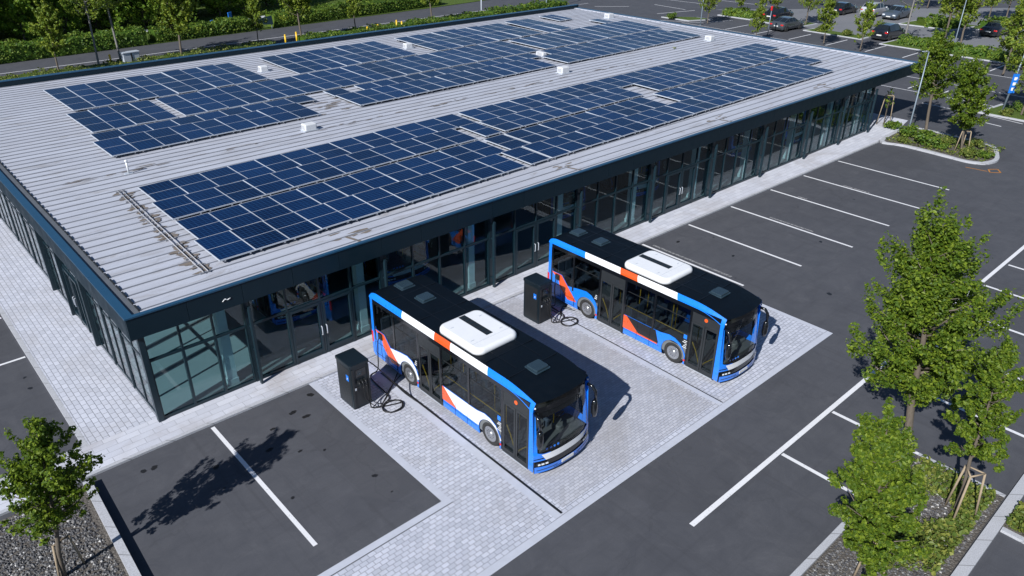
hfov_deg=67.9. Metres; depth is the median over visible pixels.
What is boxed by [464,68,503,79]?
solar panel
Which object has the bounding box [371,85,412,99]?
solar panel
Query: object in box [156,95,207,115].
solar panel
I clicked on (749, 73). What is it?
solar panel
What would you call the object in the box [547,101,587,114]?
solar panel
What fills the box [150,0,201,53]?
tree
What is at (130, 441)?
front pavement
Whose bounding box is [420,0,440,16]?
tree
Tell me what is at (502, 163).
solar panel
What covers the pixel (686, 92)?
solar panel
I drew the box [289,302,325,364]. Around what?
door
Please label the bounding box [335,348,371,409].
charging cabinet
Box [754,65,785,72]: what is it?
solar panel
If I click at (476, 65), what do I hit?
solar panel
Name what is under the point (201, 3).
tree
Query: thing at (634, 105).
solar panel
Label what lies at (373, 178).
solar panel
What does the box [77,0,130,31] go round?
tree
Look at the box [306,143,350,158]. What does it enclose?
solar panel
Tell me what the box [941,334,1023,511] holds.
tree
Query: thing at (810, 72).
solar panel
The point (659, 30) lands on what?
solar panel
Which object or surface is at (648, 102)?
solar panel
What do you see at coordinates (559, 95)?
solar panel
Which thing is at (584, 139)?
solar panel
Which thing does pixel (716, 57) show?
solar panel
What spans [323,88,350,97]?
solar panel
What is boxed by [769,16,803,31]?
parked car
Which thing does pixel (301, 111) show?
solar panel
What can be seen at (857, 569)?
tree support
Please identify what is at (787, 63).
solar panel
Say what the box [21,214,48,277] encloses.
window
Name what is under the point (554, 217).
door
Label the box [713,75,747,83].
solar panel
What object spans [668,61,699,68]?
solar panel
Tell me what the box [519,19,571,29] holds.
solar panel
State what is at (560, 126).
solar panel
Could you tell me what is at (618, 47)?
solar panel
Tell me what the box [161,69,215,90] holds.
solar panel
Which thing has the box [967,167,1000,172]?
orange survey marking
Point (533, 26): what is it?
solar panel
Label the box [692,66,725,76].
solar panel
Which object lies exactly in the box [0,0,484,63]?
grass verge
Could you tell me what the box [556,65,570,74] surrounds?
roof vent
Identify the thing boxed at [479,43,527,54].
solar panel
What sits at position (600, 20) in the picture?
solar panel
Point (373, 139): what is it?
solar panel
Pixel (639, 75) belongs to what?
solar panel
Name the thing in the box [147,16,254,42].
hedge
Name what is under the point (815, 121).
window
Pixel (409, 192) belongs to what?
solar panel
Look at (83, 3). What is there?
tree
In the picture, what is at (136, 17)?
tree
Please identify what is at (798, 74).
solar panel
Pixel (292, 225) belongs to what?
solar panel
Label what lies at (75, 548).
tree support
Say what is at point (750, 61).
solar panel
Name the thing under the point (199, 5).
tree
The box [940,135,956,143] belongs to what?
shrub
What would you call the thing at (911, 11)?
tree
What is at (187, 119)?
solar panel
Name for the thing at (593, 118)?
solar panel
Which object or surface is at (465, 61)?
solar panel
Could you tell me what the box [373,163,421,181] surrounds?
solar panel
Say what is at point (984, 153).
shrub
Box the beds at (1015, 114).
[675,14,1023,119]
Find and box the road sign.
[256,15,272,28]
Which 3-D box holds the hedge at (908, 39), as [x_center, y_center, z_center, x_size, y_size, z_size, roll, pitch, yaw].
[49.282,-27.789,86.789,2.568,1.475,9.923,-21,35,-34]
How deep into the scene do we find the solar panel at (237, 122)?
43.29 m
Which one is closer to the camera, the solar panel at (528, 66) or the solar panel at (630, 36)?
the solar panel at (528, 66)
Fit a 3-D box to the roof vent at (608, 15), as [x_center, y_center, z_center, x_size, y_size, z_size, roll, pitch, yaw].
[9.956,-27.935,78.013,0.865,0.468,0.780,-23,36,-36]
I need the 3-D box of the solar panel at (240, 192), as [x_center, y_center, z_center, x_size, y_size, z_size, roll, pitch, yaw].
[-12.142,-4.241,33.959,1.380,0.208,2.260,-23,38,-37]
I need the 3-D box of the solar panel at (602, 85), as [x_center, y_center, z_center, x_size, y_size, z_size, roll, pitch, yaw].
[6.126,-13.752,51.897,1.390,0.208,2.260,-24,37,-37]
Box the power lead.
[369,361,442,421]
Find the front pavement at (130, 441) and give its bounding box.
[0,125,896,510]
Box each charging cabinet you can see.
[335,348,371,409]
[523,273,551,323]
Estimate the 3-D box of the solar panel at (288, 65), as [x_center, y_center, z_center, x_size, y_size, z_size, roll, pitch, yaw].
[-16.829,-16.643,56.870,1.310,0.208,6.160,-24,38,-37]
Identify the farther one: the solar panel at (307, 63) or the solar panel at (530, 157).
the solar panel at (307, 63)
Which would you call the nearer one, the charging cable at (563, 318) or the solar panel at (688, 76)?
the charging cable at (563, 318)
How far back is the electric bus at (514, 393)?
25.90 m
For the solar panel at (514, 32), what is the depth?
69.78 m
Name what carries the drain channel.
on the bay paving
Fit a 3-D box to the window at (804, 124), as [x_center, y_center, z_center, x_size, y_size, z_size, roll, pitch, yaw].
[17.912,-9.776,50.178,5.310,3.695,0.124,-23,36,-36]
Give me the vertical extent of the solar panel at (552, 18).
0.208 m
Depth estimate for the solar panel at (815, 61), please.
59.93 m
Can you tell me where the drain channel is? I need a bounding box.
[381,309,722,513]
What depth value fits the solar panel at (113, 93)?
49.07 m
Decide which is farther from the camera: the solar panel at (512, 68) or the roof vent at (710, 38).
the roof vent at (710, 38)
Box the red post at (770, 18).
[767,6,772,35]
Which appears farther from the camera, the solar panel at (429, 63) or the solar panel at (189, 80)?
the solar panel at (429, 63)
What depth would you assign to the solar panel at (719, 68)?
56.79 m
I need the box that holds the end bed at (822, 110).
[799,103,870,123]
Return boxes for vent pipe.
[124,160,132,174]
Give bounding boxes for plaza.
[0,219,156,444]
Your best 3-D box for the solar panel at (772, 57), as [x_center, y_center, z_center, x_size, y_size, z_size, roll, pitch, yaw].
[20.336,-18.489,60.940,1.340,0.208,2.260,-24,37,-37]
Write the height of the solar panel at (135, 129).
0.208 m
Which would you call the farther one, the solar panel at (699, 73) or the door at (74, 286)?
the solar panel at (699, 73)
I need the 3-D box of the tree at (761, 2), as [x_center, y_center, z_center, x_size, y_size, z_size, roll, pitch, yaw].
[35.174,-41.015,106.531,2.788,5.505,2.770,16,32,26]
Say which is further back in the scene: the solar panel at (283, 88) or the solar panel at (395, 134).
the solar panel at (283, 88)
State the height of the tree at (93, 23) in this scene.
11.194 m
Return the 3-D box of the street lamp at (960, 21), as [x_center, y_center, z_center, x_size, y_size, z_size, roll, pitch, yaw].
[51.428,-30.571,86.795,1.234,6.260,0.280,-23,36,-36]
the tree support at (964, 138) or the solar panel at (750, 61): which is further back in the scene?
the solar panel at (750, 61)
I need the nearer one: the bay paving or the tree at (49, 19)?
the bay paving
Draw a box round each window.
[0,190,16,237]
[4,195,34,260]
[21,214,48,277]
[41,238,67,301]
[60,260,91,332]
[85,289,113,360]
[100,307,132,384]
[119,329,155,413]
[143,304,255,418]
[248,257,381,378]
[384,219,488,296]
[496,189,576,282]
[578,164,650,233]
[648,143,712,220]
[708,125,763,194]
[758,110,808,173]
[802,98,843,156]
[812,96,869,130]
[836,88,873,142]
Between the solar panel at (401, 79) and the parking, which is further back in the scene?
the parking
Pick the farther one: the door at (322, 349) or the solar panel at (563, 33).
the solar panel at (563, 33)
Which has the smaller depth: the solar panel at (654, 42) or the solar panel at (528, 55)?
the solar panel at (528, 55)
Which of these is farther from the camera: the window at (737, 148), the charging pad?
the window at (737, 148)
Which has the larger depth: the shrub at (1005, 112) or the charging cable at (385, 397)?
the shrub at (1005, 112)
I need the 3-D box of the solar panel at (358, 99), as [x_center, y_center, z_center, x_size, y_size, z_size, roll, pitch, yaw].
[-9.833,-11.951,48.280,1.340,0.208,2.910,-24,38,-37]
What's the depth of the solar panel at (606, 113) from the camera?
45.55 m
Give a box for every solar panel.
[43,87,95,111]
[65,83,117,107]
[66,110,114,132]
[86,81,138,104]
[88,106,136,128]
[90,129,125,140]
[93,137,138,157]
[106,78,158,100]
[109,103,157,124]
[118,124,152,134]
[119,131,164,152]
[125,75,178,97]
[129,100,177,120]
[138,180,187,201]
[144,73,197,93]
[145,120,178,129]
[145,127,189,146]
[152,195,205,220]
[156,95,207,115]
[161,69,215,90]
[169,123,213,141]
[170,115,204,124]
[170,173,218,193]
[176,213,231,238]
[177,92,228,111]
[181,68,233,87]
[184,187,236,211]
[193,119,236,136]
[194,231,255,262]
[196,65,251,84]
[196,111,227,119]
[197,88,249,107]
[200,166,247,185]
[209,204,262,228]
[214,114,258,131]
[214,180,265,203]
[215,63,268,81]
[218,85,269,103]
[219,106,251,115]
[228,160,274,177]
[229,221,289,250]
[236,111,279,126]
[237,82,288,100]
[239,196,292,219]
[242,102,272,110]
[243,173,293,195]
[255,154,300,171]
[256,79,306,96]
[257,106,300,122]
[259,55,315,73]
[263,212,321,240]
[264,98,293,106]
[269,189,320,211]
[271,167,320,188]
[274,76,324,93]
[275,53,331,70]
[278,103,320,118]
[282,148,326,164]
[285,95,315,103]
[291,51,345,68]
[291,73,342,89]
[295,203,351,230]
[297,161,345,181]
[297,182,346,203]
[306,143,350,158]
[307,49,361,65]
[308,70,359,87]
[321,47,375,63]
[321,154,370,174]
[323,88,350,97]
[324,175,374,195]
[324,195,380,221]
[325,68,375,83]
[329,137,373,152]
[335,45,389,61]
[336,92,378,106]
[340,65,391,80]
[347,149,393,168]
[349,169,397,187]
[350,43,403,58]
[352,132,395,147]
[353,187,408,212]
[354,82,380,89]
[355,89,395,102]
[358,63,406,77]
[363,41,416,56]
[370,144,415,161]
[371,79,396,85]
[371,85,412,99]
[372,60,421,74]
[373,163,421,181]
[374,127,416,141]
[380,180,433,203]
[386,58,435,71]
[388,76,413,82]
[388,82,429,95]
[391,138,437,156]
[394,36,450,50]
[395,122,436,136]
[396,157,444,174]
[402,56,450,69]
[404,79,444,92]
[405,73,428,79]
[406,173,458,195]
[408,34,463,48]
[412,133,457,149]
[415,53,463,66]
[415,118,457,131]
[419,151,465,167]
[420,71,443,76]
[420,77,460,89]
[421,33,475,46]
[428,51,477,64]
[430,166,482,188]
[431,31,487,44]
[433,128,477,144]
[435,68,459,73]
[435,73,475,85]
[435,114,476,128]
[440,145,485,161]
[442,49,490,61]
[443,29,498,42]
[450,71,489,82]
[451,65,473,70]
[453,160,504,180]
[455,47,502,59]
[457,28,510,40]
[458,108,499,120]
[459,140,504,155]
[460,122,501,137]
[464,63,486,67]
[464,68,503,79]
[466,26,520,39]
[468,45,515,56]
[476,104,516,115]
[476,154,525,173]
[478,60,499,65]
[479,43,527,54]
[479,117,522,132]
[480,25,532,37]
[480,65,517,77]
[483,134,528,149]
[489,23,542,34]
[492,41,538,52]
[492,58,513,62]
[492,63,530,74]
[493,101,531,111]
[497,113,539,127]
[501,147,550,165]
[504,55,526,60]
[504,129,548,142]
[505,20,560,32]
[505,60,542,71]
[508,38,556,49]
[509,97,546,107]
[515,109,556,122]
[517,53,540,58]
[518,58,555,68]
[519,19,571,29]
[521,36,567,47]
[522,141,570,158]
[523,124,566,137]
[527,93,563,103]
[531,34,577,45]
[532,105,571,118]
[539,15,565,21]
[539,120,580,132]
[540,90,576,99]
[541,54,579,63]
[542,33,588,43]
[542,49,563,53]
[542,136,588,153]
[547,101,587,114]
[548,14,572,20]
[551,31,598,41]
[553,47,573,51]
[555,52,591,61]
[556,116,596,128]
[557,87,592,96]
[560,131,605,147]
[562,29,607,39]
[563,98,601,110]
[564,44,584,48]
[565,49,602,58]
[569,83,604,92]
[572,28,616,37]
[572,112,611,123]
[576,126,621,142]
[577,42,597,46]
[577,94,616,106]
[578,47,613,56]
[580,26,626,35]
[584,80,620,89]
[586,108,625,119]
[588,40,608,44]
[590,19,613,22]
[590,45,624,54]
[591,91,629,102]
[592,25,635,34]
[592,122,637,137]
[597,77,632,87]
[599,23,643,32]
[600,38,619,42]
[600,43,634,51]
[601,104,639,115]
[604,87,643,99]
[608,117,652,132]
[610,22,653,30]
[610,36,629,40]
[610,41,644,49]
[610,74,643,85]
[616,100,653,111]
[617,20,661,29]
[621,34,640,38]
[621,39,654,47]
[623,72,655,79]
[623,113,666,128]
[629,97,667,107]
[630,32,649,36]
[630,37,663,45]
[633,80,670,91]
[634,69,667,76]
[638,109,680,123]
[640,31,658,34]
[640,36,673,43]
[647,66,680,73]
[647,77,682,88]
[648,34,683,41]
[650,29,667,32]
[653,90,691,100]
[653,106,694,119]
[658,32,692,40]
[659,64,690,70]
[659,74,693,84]
[665,102,707,115]
[667,87,703,96]
[668,30,700,38]
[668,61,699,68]
[669,72,704,81]
[679,84,715,93]
[679,98,719,111]
[680,58,712,65]
[681,69,715,79]
[690,56,720,62]
[690,81,726,90]
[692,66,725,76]
[692,94,731,107]
[701,64,735,73]
[702,54,732,60]
[702,78,736,86]
[703,91,743,103]
[711,52,740,57]
[713,62,745,70]
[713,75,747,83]
[717,88,754,99]
[720,49,750,55]
[721,59,754,68]
[723,72,757,80]
[727,85,765,96]
[730,47,760,53]
[732,57,764,65]
[733,70,767,77]
[737,82,776,92]
[740,45,769,50]
[741,55,773,63]
[743,67,776,75]
[748,79,786,89]
[749,43,778,50]
[750,53,782,60]
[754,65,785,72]
[758,50,790,58]
[758,76,796,86]
[762,62,796,69]
[769,73,805,83]
[771,60,803,66]
[780,70,815,79]
[781,58,813,64]
[788,55,822,64]
[790,67,824,77]
[798,65,833,74]
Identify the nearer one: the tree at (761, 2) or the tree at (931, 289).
the tree at (931, 289)
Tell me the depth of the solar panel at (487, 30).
69.36 m
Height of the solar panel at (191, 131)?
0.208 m
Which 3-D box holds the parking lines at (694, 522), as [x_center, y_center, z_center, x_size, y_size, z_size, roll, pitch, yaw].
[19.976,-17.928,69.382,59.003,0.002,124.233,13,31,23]
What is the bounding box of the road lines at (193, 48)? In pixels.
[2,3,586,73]
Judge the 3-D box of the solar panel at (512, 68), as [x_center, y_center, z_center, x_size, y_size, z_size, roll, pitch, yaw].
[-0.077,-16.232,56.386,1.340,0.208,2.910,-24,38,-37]
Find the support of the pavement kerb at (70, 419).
on the ground at (178, 510)
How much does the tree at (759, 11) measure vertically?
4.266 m
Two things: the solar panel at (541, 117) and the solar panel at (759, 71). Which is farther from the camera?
the solar panel at (759, 71)
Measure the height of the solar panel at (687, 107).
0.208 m
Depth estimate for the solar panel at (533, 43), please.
64.73 m
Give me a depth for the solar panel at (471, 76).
53.83 m
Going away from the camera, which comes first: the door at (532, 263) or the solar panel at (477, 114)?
the door at (532, 263)
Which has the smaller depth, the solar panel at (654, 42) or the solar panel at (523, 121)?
the solar panel at (523, 121)
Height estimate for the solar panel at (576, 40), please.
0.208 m
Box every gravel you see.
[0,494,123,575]
[806,461,998,575]
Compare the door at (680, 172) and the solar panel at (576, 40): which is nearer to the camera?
the door at (680, 172)
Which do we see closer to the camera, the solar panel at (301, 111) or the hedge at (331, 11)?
the solar panel at (301, 111)
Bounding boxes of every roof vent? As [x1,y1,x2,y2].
[257,65,269,72]
[300,121,318,131]
[402,42,413,48]
[536,51,546,55]
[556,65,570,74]
[603,13,613,18]
[704,35,714,41]
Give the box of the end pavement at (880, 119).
[843,113,907,128]
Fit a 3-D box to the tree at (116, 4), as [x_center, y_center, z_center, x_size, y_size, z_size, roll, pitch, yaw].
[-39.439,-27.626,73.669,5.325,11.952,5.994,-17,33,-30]
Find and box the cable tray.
[116,189,210,274]
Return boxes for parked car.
[763,6,793,19]
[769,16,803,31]
[832,2,857,14]
[859,2,888,16]
[871,22,904,40]
[882,5,910,19]
[979,20,1009,36]
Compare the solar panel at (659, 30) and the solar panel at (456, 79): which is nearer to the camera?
the solar panel at (456, 79)
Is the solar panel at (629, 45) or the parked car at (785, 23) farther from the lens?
the parked car at (785, 23)
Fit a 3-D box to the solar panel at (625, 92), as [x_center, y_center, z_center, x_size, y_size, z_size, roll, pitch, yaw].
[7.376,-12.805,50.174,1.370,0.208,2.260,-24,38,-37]
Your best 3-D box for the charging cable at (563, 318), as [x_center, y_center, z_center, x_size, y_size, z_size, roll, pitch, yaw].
[1.894,0.570,33.340,1.214,1.356,2.479,-15,32,-27]
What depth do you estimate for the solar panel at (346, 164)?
37.20 m
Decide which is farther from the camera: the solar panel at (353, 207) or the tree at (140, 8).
the tree at (140, 8)
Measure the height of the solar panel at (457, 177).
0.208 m
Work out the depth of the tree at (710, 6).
100.20 m
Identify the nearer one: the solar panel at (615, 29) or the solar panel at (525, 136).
the solar panel at (525, 136)
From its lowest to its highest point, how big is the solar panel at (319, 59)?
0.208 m
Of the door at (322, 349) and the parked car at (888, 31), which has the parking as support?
the parked car at (888, 31)
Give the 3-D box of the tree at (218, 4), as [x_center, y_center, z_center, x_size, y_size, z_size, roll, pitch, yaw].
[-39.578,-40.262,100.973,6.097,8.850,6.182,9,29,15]
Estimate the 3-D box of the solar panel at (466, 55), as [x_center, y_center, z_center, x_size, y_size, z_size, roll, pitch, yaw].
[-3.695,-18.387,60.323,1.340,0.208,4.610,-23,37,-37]
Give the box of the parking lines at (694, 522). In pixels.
[0,0,1023,545]
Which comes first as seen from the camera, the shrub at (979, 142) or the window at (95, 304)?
the window at (95, 304)
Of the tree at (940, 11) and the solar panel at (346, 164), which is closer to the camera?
the solar panel at (346, 164)
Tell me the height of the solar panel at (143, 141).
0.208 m
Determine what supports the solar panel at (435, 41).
on the depot building
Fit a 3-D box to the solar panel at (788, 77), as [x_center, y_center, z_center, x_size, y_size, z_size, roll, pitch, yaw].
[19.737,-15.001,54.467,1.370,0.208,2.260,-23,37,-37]
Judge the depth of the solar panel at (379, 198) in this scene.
33.19 m
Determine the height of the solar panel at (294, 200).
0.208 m
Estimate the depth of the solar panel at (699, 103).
47.79 m
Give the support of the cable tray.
on the depot building
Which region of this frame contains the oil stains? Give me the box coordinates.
[23,178,869,498]
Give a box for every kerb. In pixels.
[0,141,878,515]
[82,481,140,575]
[661,14,1023,121]
[790,453,1023,575]
[880,127,999,164]
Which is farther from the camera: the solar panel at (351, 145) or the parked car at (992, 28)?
the parked car at (992, 28)
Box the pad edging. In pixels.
[309,295,832,575]
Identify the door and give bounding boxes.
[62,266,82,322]
[69,275,90,332]
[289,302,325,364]
[322,290,355,351]
[515,223,535,274]
[536,216,555,265]
[664,170,681,213]
[678,165,695,207]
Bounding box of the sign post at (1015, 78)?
[1002,55,1023,109]
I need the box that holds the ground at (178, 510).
[0,0,1023,575]
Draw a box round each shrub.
[666,12,676,18]
[815,25,827,31]
[841,29,853,34]
[883,120,901,129]
[896,135,909,142]
[897,122,918,136]
[914,129,942,146]
[932,142,949,149]
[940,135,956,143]
[958,146,980,156]
[965,137,985,147]
[978,149,995,157]
[998,108,1014,116]
[1013,100,1023,111]
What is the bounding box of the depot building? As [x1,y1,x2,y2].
[0,4,918,422]
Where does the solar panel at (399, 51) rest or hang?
on the depot building
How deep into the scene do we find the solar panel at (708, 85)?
51.98 m
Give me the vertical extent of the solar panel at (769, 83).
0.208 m
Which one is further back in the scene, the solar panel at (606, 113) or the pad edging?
the solar panel at (606, 113)
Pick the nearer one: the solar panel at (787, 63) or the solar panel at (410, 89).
the solar panel at (410, 89)
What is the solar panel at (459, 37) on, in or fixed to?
on the depot building
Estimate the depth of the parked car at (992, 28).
94.64 m
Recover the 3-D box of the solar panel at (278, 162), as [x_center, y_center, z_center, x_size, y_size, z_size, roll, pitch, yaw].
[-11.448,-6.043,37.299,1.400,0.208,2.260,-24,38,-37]
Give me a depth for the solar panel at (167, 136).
40.89 m
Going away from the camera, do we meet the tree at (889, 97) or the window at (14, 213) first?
the window at (14, 213)
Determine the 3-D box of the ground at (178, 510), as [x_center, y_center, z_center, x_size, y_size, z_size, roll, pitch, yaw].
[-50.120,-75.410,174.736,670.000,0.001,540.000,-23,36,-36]
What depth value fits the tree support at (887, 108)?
59.58 m
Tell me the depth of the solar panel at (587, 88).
51.06 m
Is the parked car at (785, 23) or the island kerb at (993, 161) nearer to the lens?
the island kerb at (993, 161)
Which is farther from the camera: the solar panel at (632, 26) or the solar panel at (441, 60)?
the solar panel at (632, 26)
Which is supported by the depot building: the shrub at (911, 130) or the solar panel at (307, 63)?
the solar panel at (307, 63)
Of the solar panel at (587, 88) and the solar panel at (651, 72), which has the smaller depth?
the solar panel at (587, 88)
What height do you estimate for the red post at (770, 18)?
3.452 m
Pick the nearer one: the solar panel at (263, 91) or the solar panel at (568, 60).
the solar panel at (263, 91)
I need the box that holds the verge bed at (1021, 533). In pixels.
[1002,503,1023,536]
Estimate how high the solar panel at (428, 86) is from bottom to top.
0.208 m
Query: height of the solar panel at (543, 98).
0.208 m
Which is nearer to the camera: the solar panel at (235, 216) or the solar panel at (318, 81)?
the solar panel at (235, 216)
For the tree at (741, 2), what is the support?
on the beds at (1015, 114)
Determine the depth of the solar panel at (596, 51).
61.98 m
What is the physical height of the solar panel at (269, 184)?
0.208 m
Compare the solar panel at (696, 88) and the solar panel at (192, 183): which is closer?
the solar panel at (192, 183)
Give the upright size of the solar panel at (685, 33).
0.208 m
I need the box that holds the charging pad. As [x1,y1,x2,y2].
[315,286,822,575]
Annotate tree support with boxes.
[51,534,85,575]
[853,542,889,575]
[876,94,894,123]
[944,465,985,520]
[954,129,971,150]
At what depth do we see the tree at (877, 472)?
19.03 m
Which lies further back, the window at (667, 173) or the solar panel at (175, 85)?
the solar panel at (175, 85)
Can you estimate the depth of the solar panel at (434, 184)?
34.93 m
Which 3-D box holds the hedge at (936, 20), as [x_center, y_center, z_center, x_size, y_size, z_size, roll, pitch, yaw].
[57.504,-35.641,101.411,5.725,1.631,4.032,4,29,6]
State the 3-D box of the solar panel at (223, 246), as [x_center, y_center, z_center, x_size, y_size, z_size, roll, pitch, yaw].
[-10.938,-1.548,28.982,1.420,0.208,2.260,-23,38,-37]
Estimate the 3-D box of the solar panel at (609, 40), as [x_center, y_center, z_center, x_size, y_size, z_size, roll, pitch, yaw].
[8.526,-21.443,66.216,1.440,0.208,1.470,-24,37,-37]
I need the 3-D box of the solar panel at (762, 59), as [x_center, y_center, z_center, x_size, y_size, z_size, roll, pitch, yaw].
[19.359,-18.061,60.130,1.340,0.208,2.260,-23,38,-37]
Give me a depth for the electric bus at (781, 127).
55.52 m
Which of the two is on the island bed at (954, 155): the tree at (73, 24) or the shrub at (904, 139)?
the shrub at (904, 139)
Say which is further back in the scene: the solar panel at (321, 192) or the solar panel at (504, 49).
the solar panel at (504, 49)
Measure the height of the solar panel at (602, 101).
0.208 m
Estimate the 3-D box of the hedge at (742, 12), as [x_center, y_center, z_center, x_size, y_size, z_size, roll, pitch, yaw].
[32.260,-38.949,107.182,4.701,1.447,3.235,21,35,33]
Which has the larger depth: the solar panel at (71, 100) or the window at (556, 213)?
the solar panel at (71, 100)
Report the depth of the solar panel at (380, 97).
48.97 m
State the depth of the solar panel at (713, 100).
48.57 m
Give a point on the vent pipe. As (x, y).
(126, 161)
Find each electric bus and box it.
[249,274,329,324]
[363,239,432,285]
[369,275,597,473]
[524,184,590,218]
[547,225,768,381]
[596,159,665,196]
[742,111,810,144]
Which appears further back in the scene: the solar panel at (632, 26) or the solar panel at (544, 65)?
the solar panel at (632, 26)
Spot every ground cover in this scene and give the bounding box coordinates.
[859,454,1023,575]
[885,128,1004,161]
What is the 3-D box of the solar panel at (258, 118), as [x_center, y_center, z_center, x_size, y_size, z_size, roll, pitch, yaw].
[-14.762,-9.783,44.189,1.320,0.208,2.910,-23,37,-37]
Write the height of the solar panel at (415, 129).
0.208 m
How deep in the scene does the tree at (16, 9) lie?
84.03 m
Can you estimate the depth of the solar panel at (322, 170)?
36.37 m
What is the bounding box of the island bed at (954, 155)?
[885,129,994,161]
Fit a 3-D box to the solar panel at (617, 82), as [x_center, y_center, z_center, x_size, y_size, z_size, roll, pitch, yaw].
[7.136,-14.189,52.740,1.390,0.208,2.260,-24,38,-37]
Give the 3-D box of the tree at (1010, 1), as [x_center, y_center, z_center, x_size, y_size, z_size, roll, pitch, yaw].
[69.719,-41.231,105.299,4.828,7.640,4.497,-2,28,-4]
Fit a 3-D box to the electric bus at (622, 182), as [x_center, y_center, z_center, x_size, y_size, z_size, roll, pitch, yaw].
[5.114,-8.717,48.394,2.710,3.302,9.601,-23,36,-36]
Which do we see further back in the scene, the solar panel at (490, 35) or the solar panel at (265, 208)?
the solar panel at (490, 35)
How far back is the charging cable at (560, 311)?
33.37 m
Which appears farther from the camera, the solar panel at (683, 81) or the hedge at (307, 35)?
the hedge at (307, 35)
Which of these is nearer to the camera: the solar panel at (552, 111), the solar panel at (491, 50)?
the solar panel at (552, 111)
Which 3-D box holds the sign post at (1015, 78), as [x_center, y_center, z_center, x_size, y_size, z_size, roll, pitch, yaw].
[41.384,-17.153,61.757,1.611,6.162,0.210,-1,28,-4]
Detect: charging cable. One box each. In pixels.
[363,375,400,406]
[366,337,403,412]
[367,373,397,403]
[547,304,574,321]
[549,277,577,325]
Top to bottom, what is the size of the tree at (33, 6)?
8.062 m
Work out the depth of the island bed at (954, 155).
55.01 m
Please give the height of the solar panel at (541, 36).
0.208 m
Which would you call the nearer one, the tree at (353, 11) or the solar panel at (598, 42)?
the solar panel at (598, 42)
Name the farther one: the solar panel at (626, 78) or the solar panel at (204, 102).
the solar panel at (626, 78)
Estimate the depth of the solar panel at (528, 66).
57.09 m
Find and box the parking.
[716,8,1020,51]
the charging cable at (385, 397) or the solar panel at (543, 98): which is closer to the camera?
the charging cable at (385, 397)
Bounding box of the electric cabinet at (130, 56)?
[119,50,139,61]
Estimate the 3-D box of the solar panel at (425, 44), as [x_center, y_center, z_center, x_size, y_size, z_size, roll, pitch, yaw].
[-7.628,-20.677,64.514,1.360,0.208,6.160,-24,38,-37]
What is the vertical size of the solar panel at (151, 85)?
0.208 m
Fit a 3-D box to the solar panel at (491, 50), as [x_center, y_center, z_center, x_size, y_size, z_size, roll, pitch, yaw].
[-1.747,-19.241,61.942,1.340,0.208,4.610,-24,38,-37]
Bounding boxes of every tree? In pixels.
[0,0,52,40]
[0,416,104,575]
[21,0,63,27]
[28,0,72,70]
[37,0,84,36]
[58,0,113,63]
[63,0,118,29]
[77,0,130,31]
[85,0,126,60]
[112,0,158,28]
[126,0,158,22]
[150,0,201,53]
[155,0,196,20]
[159,1,200,17]
[190,0,203,13]
[203,0,240,16]
[226,0,258,13]
[241,0,267,41]
[261,0,281,5]
[278,0,317,35]
[338,0,363,28]
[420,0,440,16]
[698,0,721,23]
[735,0,745,8]
[749,4,767,35]
[754,0,770,5]
[769,0,783,5]
[798,0,825,24]
[816,0,838,43]
[826,397,934,575]
[845,186,1023,448]
[854,0,884,50]
[883,88,893,123]
[900,0,923,35]
[909,25,967,129]
[938,0,957,15]
[938,0,973,36]
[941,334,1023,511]
[945,54,998,149]
[952,0,1001,42]
[986,0,1005,19]
[994,0,1023,74]
[1001,35,1023,114]
[1003,0,1014,16]
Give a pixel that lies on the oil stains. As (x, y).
(309, 414)
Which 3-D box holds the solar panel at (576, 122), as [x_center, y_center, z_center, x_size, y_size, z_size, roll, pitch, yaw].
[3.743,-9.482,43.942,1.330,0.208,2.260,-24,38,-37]
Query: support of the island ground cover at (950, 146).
on the island bed at (954, 155)
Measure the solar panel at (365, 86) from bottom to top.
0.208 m
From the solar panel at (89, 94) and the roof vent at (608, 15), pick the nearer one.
the solar panel at (89, 94)
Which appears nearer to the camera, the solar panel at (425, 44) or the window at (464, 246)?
the window at (464, 246)
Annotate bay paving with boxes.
[369,297,711,507]
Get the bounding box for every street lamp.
[909,50,929,125]
[954,0,966,41]
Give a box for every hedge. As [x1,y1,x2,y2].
[0,24,149,62]
[0,39,275,79]
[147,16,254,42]
[264,0,441,26]
[297,10,491,40]
[484,0,568,14]
[722,7,756,17]
[897,33,993,56]
[916,13,968,27]
[977,14,1022,27]
[986,47,1022,62]

